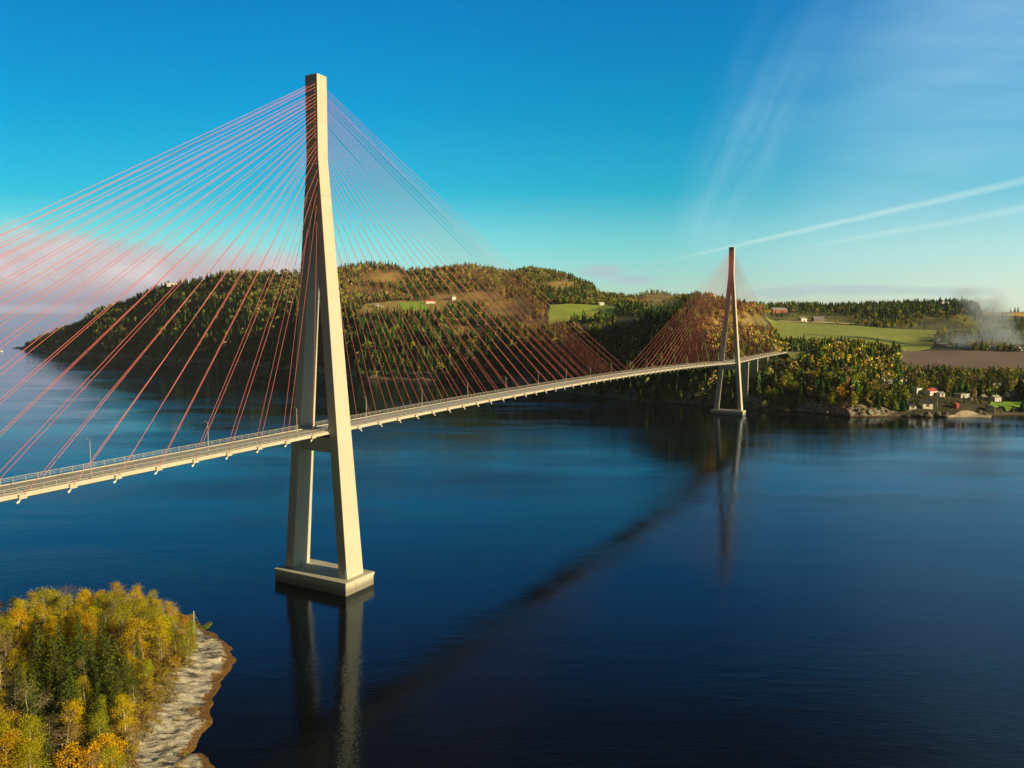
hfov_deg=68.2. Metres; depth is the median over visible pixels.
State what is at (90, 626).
birch tree
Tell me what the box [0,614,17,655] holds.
birch tree
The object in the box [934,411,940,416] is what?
boulder
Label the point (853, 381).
birch tree
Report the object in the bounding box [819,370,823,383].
spruce tree
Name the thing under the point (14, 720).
birch tree
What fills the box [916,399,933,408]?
boathouse
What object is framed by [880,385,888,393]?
birch tree
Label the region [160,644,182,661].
willow shrub
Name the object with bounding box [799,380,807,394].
spruce tree
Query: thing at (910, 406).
boathouse
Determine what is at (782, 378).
birch tree
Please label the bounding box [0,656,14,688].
birch tree
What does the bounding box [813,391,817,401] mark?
pine tree
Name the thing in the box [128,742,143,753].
willow shrub
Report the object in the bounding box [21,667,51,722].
spruce tree
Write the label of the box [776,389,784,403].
pine tree
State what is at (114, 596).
birch tree
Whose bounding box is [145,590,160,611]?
birch tree
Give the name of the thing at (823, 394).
birch tree
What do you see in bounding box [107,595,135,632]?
birch tree
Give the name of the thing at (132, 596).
birch tree
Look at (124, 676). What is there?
spruce tree
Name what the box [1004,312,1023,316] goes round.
stubble field
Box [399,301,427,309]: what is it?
green field
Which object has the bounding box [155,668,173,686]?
willow shrub
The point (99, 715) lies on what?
birch tree
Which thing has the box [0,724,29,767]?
birch tree
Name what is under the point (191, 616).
willow shrub
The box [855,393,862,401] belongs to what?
birch tree
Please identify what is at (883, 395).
birch tree
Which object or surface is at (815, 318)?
barn
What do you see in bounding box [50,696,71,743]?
spruce tree
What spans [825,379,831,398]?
spruce tree
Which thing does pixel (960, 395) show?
house
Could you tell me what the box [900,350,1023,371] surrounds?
ploughed field
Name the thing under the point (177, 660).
willow shrub
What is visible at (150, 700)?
grass
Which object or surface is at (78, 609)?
birch tree
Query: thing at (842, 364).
spruce tree
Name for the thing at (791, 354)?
terrain
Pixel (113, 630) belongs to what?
birch tree
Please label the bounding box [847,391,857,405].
birch tree
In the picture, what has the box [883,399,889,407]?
birch tree
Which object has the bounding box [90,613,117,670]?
spruce tree
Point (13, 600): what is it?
birch tree
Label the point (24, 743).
birch tree
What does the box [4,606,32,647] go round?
birch tree
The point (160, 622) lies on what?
birch tree
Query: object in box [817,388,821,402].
spruce tree
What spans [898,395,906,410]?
spruce tree
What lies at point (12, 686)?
birch tree
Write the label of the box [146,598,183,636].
birch tree
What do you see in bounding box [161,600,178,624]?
birch tree
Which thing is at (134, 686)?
spruce tree
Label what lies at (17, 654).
birch tree
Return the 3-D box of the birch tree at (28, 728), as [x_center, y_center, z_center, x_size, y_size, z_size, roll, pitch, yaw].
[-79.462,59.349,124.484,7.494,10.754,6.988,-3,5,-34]
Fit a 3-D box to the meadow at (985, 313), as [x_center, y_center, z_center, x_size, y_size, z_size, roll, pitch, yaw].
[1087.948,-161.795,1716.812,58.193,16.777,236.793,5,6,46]
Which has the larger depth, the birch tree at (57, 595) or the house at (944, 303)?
the house at (944, 303)
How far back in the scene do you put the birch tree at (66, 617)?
173.46 m
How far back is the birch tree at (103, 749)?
127.62 m
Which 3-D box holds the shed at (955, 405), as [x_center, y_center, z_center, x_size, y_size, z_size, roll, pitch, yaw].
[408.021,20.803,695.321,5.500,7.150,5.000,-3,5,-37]
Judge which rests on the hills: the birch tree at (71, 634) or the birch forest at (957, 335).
the birch forest at (957, 335)
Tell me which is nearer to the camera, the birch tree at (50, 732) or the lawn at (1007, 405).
the birch tree at (50, 732)
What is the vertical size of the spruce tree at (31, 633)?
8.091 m
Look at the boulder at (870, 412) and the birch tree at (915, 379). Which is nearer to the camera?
the boulder at (870, 412)
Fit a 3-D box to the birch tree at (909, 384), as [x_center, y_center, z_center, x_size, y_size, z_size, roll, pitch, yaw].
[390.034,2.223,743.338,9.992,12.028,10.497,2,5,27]
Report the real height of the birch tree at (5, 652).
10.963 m
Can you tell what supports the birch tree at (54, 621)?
on the headland
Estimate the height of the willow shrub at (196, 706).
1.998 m
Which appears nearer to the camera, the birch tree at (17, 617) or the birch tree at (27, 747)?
the birch tree at (27, 747)
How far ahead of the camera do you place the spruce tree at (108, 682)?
147.26 m
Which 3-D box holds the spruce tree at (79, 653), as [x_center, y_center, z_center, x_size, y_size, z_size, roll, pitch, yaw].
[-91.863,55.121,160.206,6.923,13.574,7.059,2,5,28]
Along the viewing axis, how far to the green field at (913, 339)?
1210.99 m
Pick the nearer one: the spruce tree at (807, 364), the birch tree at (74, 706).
the birch tree at (74, 706)
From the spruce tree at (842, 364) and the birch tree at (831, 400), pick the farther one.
the spruce tree at (842, 364)
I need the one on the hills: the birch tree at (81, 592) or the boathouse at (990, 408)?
the boathouse at (990, 408)
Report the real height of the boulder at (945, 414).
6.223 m
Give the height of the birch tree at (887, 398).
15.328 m
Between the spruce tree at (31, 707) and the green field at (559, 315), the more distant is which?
the green field at (559, 315)
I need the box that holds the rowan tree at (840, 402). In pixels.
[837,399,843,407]
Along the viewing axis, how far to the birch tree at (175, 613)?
189.99 m
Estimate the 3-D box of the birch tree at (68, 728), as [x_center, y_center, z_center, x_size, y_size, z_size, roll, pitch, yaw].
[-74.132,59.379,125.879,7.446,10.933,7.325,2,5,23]
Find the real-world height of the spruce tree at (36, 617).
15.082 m
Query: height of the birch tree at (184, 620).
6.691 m
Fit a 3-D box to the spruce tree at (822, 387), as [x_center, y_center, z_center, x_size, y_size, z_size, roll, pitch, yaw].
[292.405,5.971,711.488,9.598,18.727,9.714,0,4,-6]
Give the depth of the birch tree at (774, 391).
735.81 m
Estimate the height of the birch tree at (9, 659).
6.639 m
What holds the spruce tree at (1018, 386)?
on the hills
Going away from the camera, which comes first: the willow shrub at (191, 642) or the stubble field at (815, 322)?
the willow shrub at (191, 642)
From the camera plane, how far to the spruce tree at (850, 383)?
705.06 m
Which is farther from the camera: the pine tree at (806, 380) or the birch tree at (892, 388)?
the pine tree at (806, 380)
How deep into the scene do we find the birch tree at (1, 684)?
139.21 m
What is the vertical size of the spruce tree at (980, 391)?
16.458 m
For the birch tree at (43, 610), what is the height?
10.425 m
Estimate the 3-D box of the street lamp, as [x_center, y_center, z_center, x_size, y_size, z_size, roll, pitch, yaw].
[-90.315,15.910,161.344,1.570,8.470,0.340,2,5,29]
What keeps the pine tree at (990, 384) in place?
on the hills
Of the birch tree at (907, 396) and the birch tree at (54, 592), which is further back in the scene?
the birch tree at (907, 396)
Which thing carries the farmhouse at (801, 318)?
on the hills
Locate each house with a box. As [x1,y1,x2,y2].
[167,283,177,286]
[885,379,892,384]
[911,387,921,393]
[923,387,937,395]
[939,301,948,305]
[953,392,969,397]
[978,394,987,399]
[988,394,1001,401]
[1004,390,1016,397]
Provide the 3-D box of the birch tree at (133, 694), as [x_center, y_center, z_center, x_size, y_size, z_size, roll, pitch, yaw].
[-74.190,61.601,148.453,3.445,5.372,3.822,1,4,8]
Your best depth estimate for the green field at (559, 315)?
1310.16 m
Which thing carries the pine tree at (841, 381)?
on the hills
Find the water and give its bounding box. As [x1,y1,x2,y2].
[0,332,1023,767]
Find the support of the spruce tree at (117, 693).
on the headland
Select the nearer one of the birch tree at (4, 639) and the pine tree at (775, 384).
the birch tree at (4, 639)
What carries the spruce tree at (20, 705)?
on the headland
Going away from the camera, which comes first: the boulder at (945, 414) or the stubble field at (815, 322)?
the boulder at (945, 414)
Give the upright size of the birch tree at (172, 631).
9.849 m
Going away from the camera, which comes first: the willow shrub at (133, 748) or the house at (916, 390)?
the willow shrub at (133, 748)
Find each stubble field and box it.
[779,320,852,323]
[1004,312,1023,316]
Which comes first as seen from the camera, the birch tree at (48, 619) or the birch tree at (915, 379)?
the birch tree at (48, 619)
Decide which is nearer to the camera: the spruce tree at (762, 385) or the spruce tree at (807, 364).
the spruce tree at (762, 385)
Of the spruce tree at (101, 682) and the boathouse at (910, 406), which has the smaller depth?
the spruce tree at (101, 682)
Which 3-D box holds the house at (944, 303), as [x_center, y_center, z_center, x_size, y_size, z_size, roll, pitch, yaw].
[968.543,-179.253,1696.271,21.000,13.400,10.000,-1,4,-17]
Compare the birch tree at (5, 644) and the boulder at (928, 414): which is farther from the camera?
the boulder at (928, 414)
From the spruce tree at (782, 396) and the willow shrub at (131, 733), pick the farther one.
the spruce tree at (782, 396)
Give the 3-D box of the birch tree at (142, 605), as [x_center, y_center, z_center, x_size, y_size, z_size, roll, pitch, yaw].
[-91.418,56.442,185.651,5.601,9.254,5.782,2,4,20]
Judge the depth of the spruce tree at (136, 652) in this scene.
161.70 m
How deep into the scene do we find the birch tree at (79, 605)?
187.12 m
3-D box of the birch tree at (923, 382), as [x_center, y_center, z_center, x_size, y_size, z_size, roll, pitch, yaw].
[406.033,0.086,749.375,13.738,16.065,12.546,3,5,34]
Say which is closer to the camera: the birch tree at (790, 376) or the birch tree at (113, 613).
the birch tree at (113, 613)
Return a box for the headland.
[0,612,235,767]
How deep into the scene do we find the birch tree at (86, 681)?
147.04 m
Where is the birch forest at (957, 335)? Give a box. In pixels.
[24,261,1023,401]
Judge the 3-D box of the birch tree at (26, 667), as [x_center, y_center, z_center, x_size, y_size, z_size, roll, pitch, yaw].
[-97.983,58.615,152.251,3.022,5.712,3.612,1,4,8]
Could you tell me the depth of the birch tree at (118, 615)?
170.81 m
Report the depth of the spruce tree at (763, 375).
766.79 m
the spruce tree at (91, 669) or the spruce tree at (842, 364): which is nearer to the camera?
the spruce tree at (91, 669)
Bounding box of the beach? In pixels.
[948,410,990,416]
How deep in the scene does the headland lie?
151.18 m
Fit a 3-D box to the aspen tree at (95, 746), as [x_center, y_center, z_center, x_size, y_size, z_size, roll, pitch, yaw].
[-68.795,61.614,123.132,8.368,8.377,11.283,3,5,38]
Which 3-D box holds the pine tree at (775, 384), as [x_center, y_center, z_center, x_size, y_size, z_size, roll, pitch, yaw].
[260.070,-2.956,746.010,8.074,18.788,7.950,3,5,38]
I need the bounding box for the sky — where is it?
[0,0,1023,331]
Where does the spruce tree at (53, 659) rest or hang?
on the headland
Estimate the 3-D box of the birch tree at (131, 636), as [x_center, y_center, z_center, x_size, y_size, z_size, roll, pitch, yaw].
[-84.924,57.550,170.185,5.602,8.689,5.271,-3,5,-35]
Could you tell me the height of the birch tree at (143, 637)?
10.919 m
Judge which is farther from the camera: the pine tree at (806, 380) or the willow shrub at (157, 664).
the pine tree at (806, 380)
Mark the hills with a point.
(752, 401)
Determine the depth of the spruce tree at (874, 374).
750.27 m
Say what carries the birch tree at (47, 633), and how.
on the headland
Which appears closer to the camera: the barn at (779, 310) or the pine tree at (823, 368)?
the pine tree at (823, 368)
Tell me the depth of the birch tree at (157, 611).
176.49 m
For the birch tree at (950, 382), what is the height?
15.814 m
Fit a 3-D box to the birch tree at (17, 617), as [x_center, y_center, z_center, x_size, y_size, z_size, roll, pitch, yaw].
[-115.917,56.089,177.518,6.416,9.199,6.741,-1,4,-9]
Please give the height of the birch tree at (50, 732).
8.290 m
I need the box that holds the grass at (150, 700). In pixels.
[1,614,196,767]
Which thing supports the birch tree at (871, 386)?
on the hills
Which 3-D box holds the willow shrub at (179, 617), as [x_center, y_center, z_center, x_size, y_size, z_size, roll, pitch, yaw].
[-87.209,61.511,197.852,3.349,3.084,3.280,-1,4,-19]
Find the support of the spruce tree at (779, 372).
on the hills
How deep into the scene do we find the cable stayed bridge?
224.96 m
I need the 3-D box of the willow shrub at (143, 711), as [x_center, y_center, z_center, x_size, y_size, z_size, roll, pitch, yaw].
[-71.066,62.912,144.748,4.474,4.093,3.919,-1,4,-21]
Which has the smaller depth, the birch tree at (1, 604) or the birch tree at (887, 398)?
the birch tree at (1, 604)
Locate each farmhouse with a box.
[425,300,434,303]
[797,316,806,321]
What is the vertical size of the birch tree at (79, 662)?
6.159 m
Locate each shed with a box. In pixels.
[936,391,945,396]
[952,403,959,407]
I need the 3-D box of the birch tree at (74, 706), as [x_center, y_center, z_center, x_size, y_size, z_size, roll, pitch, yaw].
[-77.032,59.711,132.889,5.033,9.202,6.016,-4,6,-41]
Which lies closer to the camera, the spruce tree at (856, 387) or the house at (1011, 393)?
the spruce tree at (856, 387)
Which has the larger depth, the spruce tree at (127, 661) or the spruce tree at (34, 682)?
the spruce tree at (127, 661)
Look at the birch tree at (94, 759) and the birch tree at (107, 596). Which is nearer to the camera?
the birch tree at (94, 759)
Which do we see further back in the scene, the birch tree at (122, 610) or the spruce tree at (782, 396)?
the spruce tree at (782, 396)
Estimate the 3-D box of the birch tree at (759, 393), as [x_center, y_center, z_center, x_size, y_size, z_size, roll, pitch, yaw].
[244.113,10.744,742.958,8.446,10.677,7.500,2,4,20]
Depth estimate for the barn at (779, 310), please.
1635.52 m
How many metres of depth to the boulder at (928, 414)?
673.94 m
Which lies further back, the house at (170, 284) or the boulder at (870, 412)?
the house at (170, 284)
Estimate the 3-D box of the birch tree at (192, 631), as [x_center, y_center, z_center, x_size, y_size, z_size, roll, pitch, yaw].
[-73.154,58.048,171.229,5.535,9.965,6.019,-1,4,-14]
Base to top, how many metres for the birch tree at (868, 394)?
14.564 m
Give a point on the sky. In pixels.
(855, 151)
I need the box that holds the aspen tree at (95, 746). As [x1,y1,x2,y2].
[50,732,128,767]
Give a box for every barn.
[769,307,786,312]
[811,316,824,321]
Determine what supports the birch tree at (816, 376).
on the hills
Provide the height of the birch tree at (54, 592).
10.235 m
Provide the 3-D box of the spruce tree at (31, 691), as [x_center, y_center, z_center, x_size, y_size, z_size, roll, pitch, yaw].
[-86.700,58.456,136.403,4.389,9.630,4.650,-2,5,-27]
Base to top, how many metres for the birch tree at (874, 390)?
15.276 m
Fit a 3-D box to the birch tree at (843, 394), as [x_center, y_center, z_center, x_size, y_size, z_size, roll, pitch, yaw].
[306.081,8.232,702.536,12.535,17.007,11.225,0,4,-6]
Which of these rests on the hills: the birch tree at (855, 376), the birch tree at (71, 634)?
the birch tree at (855, 376)
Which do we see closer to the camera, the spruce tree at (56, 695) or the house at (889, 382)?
the spruce tree at (56, 695)
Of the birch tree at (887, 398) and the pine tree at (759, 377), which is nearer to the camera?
the birch tree at (887, 398)
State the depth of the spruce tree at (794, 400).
723.01 m
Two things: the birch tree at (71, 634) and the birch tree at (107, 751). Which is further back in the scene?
the birch tree at (71, 634)
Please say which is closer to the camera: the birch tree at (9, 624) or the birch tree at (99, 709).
the birch tree at (99, 709)
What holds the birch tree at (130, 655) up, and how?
on the headland
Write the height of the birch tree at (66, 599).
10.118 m
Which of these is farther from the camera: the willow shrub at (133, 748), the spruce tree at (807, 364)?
the spruce tree at (807, 364)
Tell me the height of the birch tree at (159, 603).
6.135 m
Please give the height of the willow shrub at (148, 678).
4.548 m
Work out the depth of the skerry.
197.76 m
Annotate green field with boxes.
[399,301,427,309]
[548,304,614,325]
[767,317,939,351]
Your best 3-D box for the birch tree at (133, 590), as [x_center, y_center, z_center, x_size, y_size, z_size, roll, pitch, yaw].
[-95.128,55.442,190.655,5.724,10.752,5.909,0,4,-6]
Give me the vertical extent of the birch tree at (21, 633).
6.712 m
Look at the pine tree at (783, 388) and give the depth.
739.88 m
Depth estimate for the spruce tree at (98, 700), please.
134.21 m
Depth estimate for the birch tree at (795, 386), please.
739.55 m
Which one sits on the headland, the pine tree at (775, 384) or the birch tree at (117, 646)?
the birch tree at (117, 646)
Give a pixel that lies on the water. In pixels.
(566, 580)
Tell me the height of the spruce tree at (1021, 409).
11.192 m
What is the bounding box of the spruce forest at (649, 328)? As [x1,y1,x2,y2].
[25,260,1023,403]
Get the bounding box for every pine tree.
[754,369,761,383]
[772,372,779,390]
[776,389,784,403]
[779,381,786,393]
[798,351,803,368]
[804,374,808,384]
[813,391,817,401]
[821,360,826,374]
[838,376,844,390]
[890,391,899,409]
[894,361,901,377]
[958,378,963,392]
[984,376,994,395]
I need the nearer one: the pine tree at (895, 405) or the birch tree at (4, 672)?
the birch tree at (4, 672)
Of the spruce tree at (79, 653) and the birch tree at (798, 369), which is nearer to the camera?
the spruce tree at (79, 653)
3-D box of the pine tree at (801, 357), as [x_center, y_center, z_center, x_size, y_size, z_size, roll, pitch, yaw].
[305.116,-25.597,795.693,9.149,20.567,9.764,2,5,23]
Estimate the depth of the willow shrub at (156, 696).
152.31 m
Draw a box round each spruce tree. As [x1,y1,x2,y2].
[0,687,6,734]
[8,658,30,712]
[18,696,46,758]
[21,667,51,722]
[23,612,50,684]
[24,682,46,730]
[25,637,51,693]
[26,622,38,658]
[41,635,64,695]
[42,735,58,767]
[46,665,64,717]
[48,615,74,669]
[49,644,85,725]
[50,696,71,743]
[60,637,83,689]
[63,612,95,676]
[78,629,101,697]
[80,683,112,748]
[80,692,94,728]
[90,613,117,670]
[91,633,129,712]
[92,597,106,636]
[92,660,106,702]
[107,666,127,718]
[112,637,122,679]
[118,648,131,687]
[118,655,132,697]
[127,665,141,703]
[130,634,143,673]
[146,597,154,622]
[754,378,759,394]
[760,378,765,387]
[761,370,766,381]
[761,388,767,402]
[777,367,781,380]
[778,387,783,404]
[789,389,798,406]
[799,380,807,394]
[804,355,810,370]
[810,376,817,394]
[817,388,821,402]
[818,381,825,400]
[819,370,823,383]
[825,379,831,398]
[840,357,844,369]
[847,378,851,397]
[849,381,861,401]
[870,366,877,383]
[874,391,881,408]
[879,389,883,404]
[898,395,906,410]
[963,380,969,396]
[976,384,983,396]
[999,380,1006,395]
[1016,376,1020,392]
[1019,401,1023,411]
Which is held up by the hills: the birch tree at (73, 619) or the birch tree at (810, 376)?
the birch tree at (810, 376)
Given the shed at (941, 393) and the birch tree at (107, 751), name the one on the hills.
the shed at (941, 393)
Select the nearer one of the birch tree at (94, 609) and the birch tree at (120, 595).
the birch tree at (94, 609)
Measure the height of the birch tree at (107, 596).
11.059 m
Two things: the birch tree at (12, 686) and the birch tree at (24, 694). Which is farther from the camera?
the birch tree at (12, 686)
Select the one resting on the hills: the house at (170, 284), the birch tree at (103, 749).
the house at (170, 284)
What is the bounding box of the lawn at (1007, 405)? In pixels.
[988,400,1023,410]
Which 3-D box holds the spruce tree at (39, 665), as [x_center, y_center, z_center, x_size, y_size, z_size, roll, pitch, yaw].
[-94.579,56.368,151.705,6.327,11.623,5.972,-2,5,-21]
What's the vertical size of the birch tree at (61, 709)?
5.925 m
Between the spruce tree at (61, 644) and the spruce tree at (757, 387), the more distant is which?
the spruce tree at (757, 387)
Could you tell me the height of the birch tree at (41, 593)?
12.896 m
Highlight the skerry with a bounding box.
[199,621,211,628]
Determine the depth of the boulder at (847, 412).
676.22 m
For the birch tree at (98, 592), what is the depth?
189.59 m
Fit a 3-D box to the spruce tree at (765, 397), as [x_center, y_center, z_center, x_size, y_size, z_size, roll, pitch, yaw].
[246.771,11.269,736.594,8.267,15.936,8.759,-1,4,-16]
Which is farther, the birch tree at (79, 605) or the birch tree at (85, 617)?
the birch tree at (79, 605)
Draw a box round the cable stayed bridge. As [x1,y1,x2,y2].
[0,73,786,596]
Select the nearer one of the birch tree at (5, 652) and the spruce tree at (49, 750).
the spruce tree at (49, 750)
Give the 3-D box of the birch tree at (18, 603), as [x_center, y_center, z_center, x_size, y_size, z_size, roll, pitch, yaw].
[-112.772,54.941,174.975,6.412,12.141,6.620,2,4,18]
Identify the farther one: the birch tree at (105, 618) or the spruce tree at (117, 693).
the birch tree at (105, 618)
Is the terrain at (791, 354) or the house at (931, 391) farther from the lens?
the terrain at (791, 354)
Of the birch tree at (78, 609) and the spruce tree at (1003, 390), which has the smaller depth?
the birch tree at (78, 609)
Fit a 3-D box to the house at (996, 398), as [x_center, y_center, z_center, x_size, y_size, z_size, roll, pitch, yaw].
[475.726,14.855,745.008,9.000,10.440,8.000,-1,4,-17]
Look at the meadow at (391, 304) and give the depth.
1499.00 m
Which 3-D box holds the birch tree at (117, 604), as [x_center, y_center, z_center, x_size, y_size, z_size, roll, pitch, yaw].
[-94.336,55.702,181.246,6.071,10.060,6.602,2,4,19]
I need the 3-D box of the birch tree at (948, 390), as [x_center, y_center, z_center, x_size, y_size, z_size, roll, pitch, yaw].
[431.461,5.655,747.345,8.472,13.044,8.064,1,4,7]
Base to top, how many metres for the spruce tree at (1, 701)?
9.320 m
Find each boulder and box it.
[843,408,852,416]
[866,410,873,415]
[923,412,932,417]
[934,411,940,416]
[941,412,949,416]
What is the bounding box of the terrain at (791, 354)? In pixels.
[777,350,809,358]
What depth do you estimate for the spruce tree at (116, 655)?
158.75 m
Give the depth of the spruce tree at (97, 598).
179.48 m
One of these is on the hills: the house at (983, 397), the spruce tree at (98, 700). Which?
the house at (983, 397)
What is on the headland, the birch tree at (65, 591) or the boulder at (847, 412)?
the birch tree at (65, 591)
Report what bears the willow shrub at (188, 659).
on the headland
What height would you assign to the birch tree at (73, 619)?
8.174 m
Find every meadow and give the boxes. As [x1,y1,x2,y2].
[359,300,448,314]
[982,310,1016,315]
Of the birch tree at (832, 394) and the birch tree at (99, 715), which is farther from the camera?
the birch tree at (832, 394)
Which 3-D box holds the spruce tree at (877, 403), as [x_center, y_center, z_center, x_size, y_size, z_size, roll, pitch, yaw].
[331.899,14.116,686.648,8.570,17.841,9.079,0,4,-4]
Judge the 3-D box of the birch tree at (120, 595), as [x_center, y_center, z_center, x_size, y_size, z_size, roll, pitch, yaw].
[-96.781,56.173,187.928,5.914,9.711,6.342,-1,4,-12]
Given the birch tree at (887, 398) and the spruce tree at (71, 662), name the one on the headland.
the spruce tree at (71, 662)
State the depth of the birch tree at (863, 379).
732.38 m
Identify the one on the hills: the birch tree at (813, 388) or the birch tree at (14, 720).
the birch tree at (813, 388)
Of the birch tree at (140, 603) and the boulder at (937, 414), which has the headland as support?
the birch tree at (140, 603)
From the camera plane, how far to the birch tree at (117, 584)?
199.03 m
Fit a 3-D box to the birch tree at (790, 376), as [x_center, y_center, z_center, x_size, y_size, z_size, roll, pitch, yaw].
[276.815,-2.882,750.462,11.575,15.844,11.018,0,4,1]
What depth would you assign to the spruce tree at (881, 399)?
693.33 m
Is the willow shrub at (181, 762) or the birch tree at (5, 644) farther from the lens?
the birch tree at (5, 644)
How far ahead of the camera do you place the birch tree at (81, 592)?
183.61 m
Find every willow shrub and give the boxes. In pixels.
[120,744,139,760]
[124,730,136,742]
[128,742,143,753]
[129,700,152,721]
[136,657,161,677]
[138,674,158,693]
[152,689,164,702]
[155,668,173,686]
[159,657,180,670]
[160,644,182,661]
[170,631,196,650]
[173,613,184,623]
[174,760,187,767]
[182,657,195,667]
[186,705,198,715]
[188,613,195,622]
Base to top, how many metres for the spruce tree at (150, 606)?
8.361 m
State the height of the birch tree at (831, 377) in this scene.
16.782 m
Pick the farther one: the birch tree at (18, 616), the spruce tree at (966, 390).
the spruce tree at (966, 390)
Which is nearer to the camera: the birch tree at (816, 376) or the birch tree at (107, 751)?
the birch tree at (107, 751)
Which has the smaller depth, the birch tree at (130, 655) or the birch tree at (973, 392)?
the birch tree at (130, 655)
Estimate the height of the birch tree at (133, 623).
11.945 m
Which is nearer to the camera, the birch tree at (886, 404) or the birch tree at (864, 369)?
the birch tree at (886, 404)
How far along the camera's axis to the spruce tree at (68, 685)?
142.01 m
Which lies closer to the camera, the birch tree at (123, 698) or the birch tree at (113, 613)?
the birch tree at (123, 698)
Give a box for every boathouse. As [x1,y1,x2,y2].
[905,404,916,409]
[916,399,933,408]
[985,405,995,413]
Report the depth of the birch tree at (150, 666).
157.50 m
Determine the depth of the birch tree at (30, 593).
186.31 m
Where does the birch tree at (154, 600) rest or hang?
on the headland
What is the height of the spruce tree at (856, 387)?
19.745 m
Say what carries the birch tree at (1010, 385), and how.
on the hills
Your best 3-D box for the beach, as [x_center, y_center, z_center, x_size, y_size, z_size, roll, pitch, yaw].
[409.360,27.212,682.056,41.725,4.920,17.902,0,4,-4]
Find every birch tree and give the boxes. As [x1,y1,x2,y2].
[0,600,8,629]
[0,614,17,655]
[0,628,22,659]
[0,629,18,660]
[0,637,13,671]
[0,646,22,675]
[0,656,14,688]
[0,663,8,704]
[0,702,15,750]
[0,706,21,767]
[0,708,36,764]
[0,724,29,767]
[1,670,27,702]
[1,680,53,742]
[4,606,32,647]
[5,647,26,681]
[6,597,21,624]
[6,711,56,767]
[7,605,26,634]
[9,594,35,643]
[10,736,45,767]
[11,736,54,767]
[14,625,31,652]
[19,661,31,684]
[23,588,47,623]
[25,586,62,631]
[28,603,58,639]
[32,714,65,752]
[38,624,63,658]
[41,616,69,649]
[43,585,84,619]
[43,616,61,642]
[44,587,70,614]
[45,709,92,767]
[48,594,66,616]
[50,698,68,724]
[53,593,75,628]
[56,610,72,640]
[59,696,88,746]
[64,623,82,650]
[65,613,88,643]
[69,605,84,628]
[70,587,100,614]
[71,598,89,621]
[72,611,108,650]
[74,673,92,706]
[75,622,104,658]
[76,655,87,675]
[80,603,105,638]
[83,746,102,767]
[85,591,104,614]
[85,708,109,753]
[86,696,108,726]
[91,590,119,628]
[93,607,115,633]
[96,731,113,766]
[99,742,131,767]
[104,589,120,611]
[104,600,140,653]
[105,598,129,632]
[105,618,119,643]
[107,581,125,609]
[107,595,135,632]
[107,595,135,635]
[110,632,123,660]
[110,692,137,730]
[111,592,129,625]
[115,616,153,665]
[120,597,152,631]
[121,652,141,681]
[124,615,156,660]
[124,622,144,654]
[126,584,144,616]
[128,686,144,706]
[129,589,144,612]
[131,595,152,624]
[137,659,153,685]
[140,607,163,647]
[143,613,173,658]
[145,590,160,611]
[146,598,158,618]
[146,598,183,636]
[153,636,171,665]
[155,598,163,615]
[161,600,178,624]
[161,612,186,652]
[164,605,179,623]
[176,614,191,636]
[178,619,201,659]
[756,390,763,399]
[766,388,779,400]
[778,376,790,388]
[785,373,795,383]
[790,381,800,391]
[793,365,804,375]
[806,385,817,396]
[808,371,814,381]
[813,369,823,378]
[818,391,828,401]
[825,371,838,383]
[826,391,836,399]
[829,397,834,406]
[836,384,848,398]
[847,380,862,391]
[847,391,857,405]
[851,373,861,383]
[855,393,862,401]
[859,375,866,387]
[860,367,869,376]
[863,391,875,402]
[865,382,876,392]
[865,387,881,397]
[873,387,885,400]
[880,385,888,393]
[883,390,892,404]
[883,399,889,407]
[888,386,899,394]
[896,379,906,389]
[899,386,910,399]
[905,380,913,389]
[913,376,920,386]
[917,376,928,387]
[939,380,955,389]
[943,383,953,393]
[970,389,977,396]
[1006,381,1014,389]
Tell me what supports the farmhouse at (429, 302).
on the meadow at (391, 304)
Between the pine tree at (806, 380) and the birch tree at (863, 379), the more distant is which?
the pine tree at (806, 380)
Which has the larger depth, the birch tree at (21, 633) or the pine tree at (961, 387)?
the pine tree at (961, 387)
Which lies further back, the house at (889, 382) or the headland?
the house at (889, 382)
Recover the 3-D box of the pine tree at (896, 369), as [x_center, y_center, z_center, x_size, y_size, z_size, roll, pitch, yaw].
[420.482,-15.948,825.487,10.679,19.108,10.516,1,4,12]
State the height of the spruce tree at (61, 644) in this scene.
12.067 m
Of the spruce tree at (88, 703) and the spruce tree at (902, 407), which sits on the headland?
the spruce tree at (88, 703)
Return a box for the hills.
[14,266,1023,416]
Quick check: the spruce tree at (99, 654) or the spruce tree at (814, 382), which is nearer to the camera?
the spruce tree at (99, 654)
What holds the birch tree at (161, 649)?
on the headland
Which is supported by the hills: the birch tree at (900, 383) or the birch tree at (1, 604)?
the birch tree at (900, 383)
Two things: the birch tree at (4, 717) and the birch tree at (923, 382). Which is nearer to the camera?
the birch tree at (4, 717)
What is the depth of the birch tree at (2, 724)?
122.63 m

